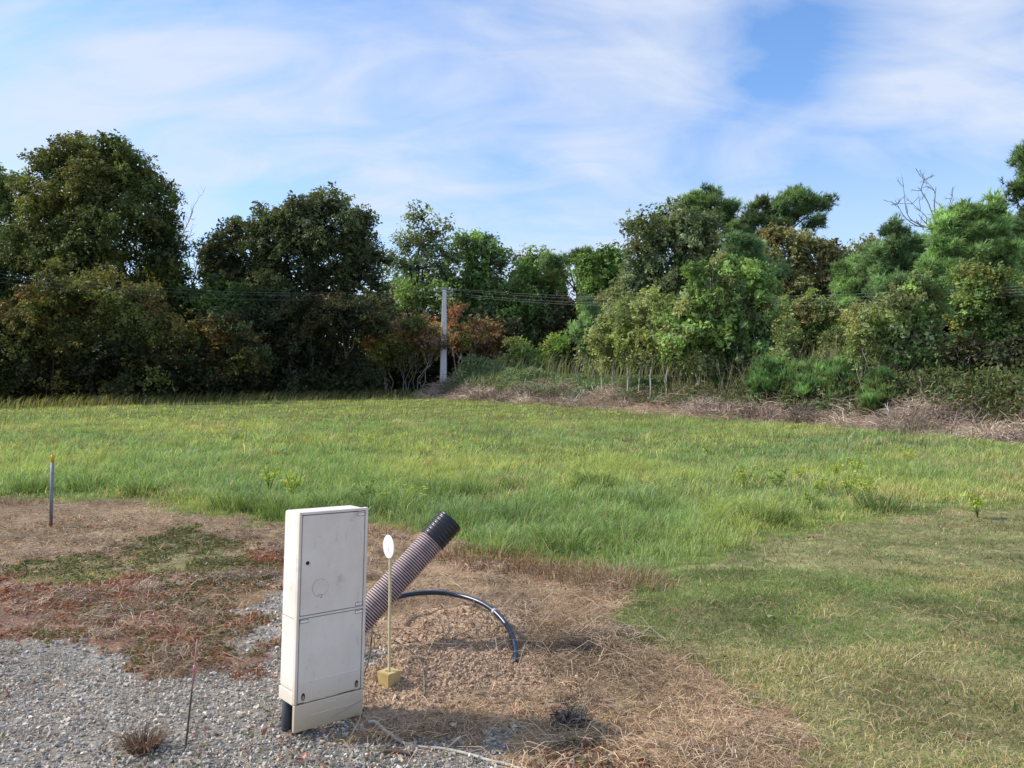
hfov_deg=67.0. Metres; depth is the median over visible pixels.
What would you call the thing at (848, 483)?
seedling
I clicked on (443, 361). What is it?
utility pole
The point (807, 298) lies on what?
power line
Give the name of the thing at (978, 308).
leafy shrub
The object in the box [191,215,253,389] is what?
oak tree
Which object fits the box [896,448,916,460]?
seedling
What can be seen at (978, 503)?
seedling
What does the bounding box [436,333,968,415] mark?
bank weeds
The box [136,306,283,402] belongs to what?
leafy shrub
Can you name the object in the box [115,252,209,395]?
tree
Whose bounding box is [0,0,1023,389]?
sky
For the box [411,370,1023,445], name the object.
dry brush
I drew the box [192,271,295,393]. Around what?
leafy shrub
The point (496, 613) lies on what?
water hose
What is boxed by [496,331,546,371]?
leafy shrub
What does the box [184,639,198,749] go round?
iron rod
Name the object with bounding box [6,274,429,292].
power line
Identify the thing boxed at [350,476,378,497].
seedling
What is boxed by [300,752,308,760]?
plastic scrap
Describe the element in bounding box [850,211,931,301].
pine tree
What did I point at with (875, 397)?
gorse bush
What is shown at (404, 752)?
stick
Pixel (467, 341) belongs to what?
rusty shrub
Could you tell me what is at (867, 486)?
seedling
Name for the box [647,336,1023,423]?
undergrowth
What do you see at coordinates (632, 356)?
birch sapling
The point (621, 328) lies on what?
birch sapling
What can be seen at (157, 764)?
gravel
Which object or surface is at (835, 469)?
seedling
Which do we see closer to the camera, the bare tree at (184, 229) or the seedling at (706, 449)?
the seedling at (706, 449)
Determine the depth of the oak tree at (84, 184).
48.93 m
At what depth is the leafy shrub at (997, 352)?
25.23 m
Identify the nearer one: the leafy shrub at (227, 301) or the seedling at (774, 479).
the seedling at (774, 479)
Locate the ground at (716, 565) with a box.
[0,381,1023,767]
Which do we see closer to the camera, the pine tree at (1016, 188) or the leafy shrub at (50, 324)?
the pine tree at (1016, 188)
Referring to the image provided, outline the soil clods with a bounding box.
[141,547,815,767]
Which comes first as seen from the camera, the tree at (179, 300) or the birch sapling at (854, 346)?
the birch sapling at (854, 346)
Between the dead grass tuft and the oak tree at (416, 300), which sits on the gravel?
the dead grass tuft
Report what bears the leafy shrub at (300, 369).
on the ground at (716, 565)
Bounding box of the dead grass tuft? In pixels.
[91,711,186,756]
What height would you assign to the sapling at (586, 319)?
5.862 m
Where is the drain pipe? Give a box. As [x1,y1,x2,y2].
[365,511,460,634]
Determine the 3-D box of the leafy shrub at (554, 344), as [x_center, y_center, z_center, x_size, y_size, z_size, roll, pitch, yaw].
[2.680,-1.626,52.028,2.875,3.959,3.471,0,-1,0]
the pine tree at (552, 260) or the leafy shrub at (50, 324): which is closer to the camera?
the leafy shrub at (50, 324)
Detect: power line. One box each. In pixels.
[1,282,434,299]
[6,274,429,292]
[7,278,423,294]
[450,294,1023,305]
[454,286,1017,297]
[456,292,1013,303]
[459,289,1014,299]
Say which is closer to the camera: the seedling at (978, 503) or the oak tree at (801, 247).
the seedling at (978, 503)
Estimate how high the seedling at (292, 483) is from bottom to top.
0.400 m
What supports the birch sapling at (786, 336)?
on the ground at (716, 565)
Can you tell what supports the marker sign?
on the ground at (716, 565)
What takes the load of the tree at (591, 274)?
on the ground at (716, 565)
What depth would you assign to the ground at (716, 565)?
5.06 m
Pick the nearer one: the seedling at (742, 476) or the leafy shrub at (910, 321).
the seedling at (742, 476)
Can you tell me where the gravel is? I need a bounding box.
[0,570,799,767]
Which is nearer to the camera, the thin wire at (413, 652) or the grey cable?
the grey cable
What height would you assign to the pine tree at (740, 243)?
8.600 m
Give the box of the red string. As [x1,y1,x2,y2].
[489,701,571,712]
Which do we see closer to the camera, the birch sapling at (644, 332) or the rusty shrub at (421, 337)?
the birch sapling at (644, 332)
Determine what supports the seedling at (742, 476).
on the ground at (716, 565)
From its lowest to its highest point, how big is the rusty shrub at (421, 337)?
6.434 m
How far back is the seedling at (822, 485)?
11.41 m
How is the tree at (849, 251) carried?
on the ground at (716, 565)
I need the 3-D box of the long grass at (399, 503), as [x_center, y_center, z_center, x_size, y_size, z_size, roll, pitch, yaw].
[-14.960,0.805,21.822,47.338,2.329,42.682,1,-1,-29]
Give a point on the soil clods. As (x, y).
(454, 655)
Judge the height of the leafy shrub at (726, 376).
2.452 m
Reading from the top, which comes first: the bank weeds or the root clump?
the bank weeds
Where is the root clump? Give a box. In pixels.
[546,702,593,729]
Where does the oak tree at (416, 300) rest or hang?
on the ground at (716, 565)
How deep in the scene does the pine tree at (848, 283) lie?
39.63 m
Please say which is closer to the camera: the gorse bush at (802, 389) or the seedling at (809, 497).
the seedling at (809, 497)
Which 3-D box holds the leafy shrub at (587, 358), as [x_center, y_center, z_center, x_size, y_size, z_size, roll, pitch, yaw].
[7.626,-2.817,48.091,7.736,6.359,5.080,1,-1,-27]
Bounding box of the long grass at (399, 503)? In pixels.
[0,388,1023,582]
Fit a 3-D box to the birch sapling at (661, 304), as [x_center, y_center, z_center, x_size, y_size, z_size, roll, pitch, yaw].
[7.018,-1.620,34.926,1.946,5.102,1.816,0,-1,-23]
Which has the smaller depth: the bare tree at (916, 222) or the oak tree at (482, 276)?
the bare tree at (916, 222)
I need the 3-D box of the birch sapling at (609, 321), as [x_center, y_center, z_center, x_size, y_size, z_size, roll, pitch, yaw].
[5.222,-1.569,38.260,2.256,4.836,2.437,0,-1,0]
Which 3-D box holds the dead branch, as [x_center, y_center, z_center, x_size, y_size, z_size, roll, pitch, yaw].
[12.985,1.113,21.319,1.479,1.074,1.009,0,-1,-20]
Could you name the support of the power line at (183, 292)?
attached to the utility pole
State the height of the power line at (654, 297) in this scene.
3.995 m
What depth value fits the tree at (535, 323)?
66.19 m
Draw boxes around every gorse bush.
[742,350,799,401]
[777,354,841,402]
[811,352,880,401]
[855,365,907,412]
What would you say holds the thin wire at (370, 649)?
on the ground at (716, 565)
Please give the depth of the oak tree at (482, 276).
66.45 m
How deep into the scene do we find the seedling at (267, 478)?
11.54 m
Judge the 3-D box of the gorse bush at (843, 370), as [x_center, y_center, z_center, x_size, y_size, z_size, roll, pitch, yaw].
[12.088,-0.206,27.483,3.012,2.114,2.100,0,-1,0]
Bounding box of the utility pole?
[434,287,452,381]
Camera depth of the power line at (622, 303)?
43.81 m
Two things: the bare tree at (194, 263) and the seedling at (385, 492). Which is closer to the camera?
the seedling at (385, 492)
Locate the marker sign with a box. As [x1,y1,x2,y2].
[377,535,400,688]
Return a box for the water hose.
[395,590,518,662]
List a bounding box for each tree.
[0,129,195,404]
[0,162,35,401]
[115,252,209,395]
[162,187,203,311]
[182,226,198,395]
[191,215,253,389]
[229,181,393,350]
[378,200,469,378]
[432,227,530,352]
[483,243,575,363]
[535,243,596,294]
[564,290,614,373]
[568,239,636,321]
[598,196,727,375]
[650,249,797,387]
[675,180,745,263]
[714,228,793,311]
[717,182,839,242]
[754,221,842,325]
[802,232,881,322]
[826,253,879,331]
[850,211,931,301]
[883,168,957,344]
[903,186,1023,335]
[997,139,1023,221]
[999,209,1023,320]
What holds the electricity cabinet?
on the ground at (716, 565)
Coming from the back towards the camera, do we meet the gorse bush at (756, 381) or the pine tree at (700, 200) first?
the pine tree at (700, 200)
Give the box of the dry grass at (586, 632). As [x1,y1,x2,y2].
[0,494,1023,767]
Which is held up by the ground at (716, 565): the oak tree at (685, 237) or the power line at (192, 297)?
the oak tree at (685, 237)
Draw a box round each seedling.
[261,463,284,489]
[276,471,302,494]
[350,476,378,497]
[375,487,395,497]
[397,483,427,499]
[567,475,582,486]
[702,443,715,454]
[733,465,755,487]
[763,467,789,488]
[792,466,807,478]
[801,492,821,505]
[812,473,829,492]
[830,460,844,475]
[838,470,860,495]
[845,456,865,469]
[854,478,881,499]
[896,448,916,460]
[962,485,984,517]
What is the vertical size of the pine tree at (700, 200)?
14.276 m
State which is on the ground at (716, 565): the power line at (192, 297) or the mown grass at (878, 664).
the mown grass at (878, 664)
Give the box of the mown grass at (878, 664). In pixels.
[8,502,1023,767]
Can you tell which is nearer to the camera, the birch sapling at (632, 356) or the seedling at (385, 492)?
the seedling at (385, 492)
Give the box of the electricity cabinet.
[279,505,367,735]
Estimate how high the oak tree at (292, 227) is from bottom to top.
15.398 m
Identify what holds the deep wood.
on the ground at (716, 565)
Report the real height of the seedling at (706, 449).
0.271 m
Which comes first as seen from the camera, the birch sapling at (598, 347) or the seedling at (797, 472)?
the seedling at (797, 472)
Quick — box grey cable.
[368,720,522,767]
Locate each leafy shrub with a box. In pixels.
[0,262,189,406]
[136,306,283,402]
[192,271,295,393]
[235,285,396,400]
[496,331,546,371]
[531,330,571,373]
[572,289,691,375]
[709,345,764,390]
[767,286,849,364]
[813,298,914,360]
[851,269,974,394]
[931,332,1023,398]
[939,239,1023,353]
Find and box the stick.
[382,749,413,755]
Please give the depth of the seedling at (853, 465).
13.79 m
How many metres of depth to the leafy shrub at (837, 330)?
35.06 m
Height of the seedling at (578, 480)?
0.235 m
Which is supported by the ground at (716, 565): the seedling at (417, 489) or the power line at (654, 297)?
the seedling at (417, 489)
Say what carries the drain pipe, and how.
on the ground at (716, 565)
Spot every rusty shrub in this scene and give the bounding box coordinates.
[341,311,454,395]
[436,298,509,371]
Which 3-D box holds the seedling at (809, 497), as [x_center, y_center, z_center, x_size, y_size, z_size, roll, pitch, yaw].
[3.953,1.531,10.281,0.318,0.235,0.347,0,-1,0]
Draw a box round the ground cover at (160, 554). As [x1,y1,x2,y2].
[0,516,1022,767]
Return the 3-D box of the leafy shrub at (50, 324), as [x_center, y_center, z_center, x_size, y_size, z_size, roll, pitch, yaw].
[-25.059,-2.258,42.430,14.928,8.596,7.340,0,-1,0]
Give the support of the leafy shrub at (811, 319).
on the ground at (716, 565)
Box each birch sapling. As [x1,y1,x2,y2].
[580,317,618,391]
[596,305,634,393]
[604,292,650,390]
[621,300,653,392]
[622,284,666,398]
[645,294,684,392]
[769,313,808,366]
[838,303,884,383]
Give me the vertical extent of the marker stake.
0.929 m
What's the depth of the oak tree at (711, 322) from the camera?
33.45 m
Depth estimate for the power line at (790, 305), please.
35.04 m
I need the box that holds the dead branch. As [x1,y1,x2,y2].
[957,405,1006,429]
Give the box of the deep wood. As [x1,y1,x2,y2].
[6,252,982,402]
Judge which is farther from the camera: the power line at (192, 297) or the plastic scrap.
the power line at (192, 297)
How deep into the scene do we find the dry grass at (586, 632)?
4.76 m
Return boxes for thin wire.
[364,624,376,673]
[391,639,425,695]
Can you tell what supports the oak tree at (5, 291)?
on the ground at (716, 565)
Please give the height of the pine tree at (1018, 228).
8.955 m
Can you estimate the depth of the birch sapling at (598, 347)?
38.35 m
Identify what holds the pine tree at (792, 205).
on the ground at (716, 565)
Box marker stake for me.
[49,455,54,526]
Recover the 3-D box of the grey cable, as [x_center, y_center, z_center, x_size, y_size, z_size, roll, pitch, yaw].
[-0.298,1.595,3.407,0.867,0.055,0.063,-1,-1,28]
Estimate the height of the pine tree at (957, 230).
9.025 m
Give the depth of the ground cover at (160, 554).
5.96 m

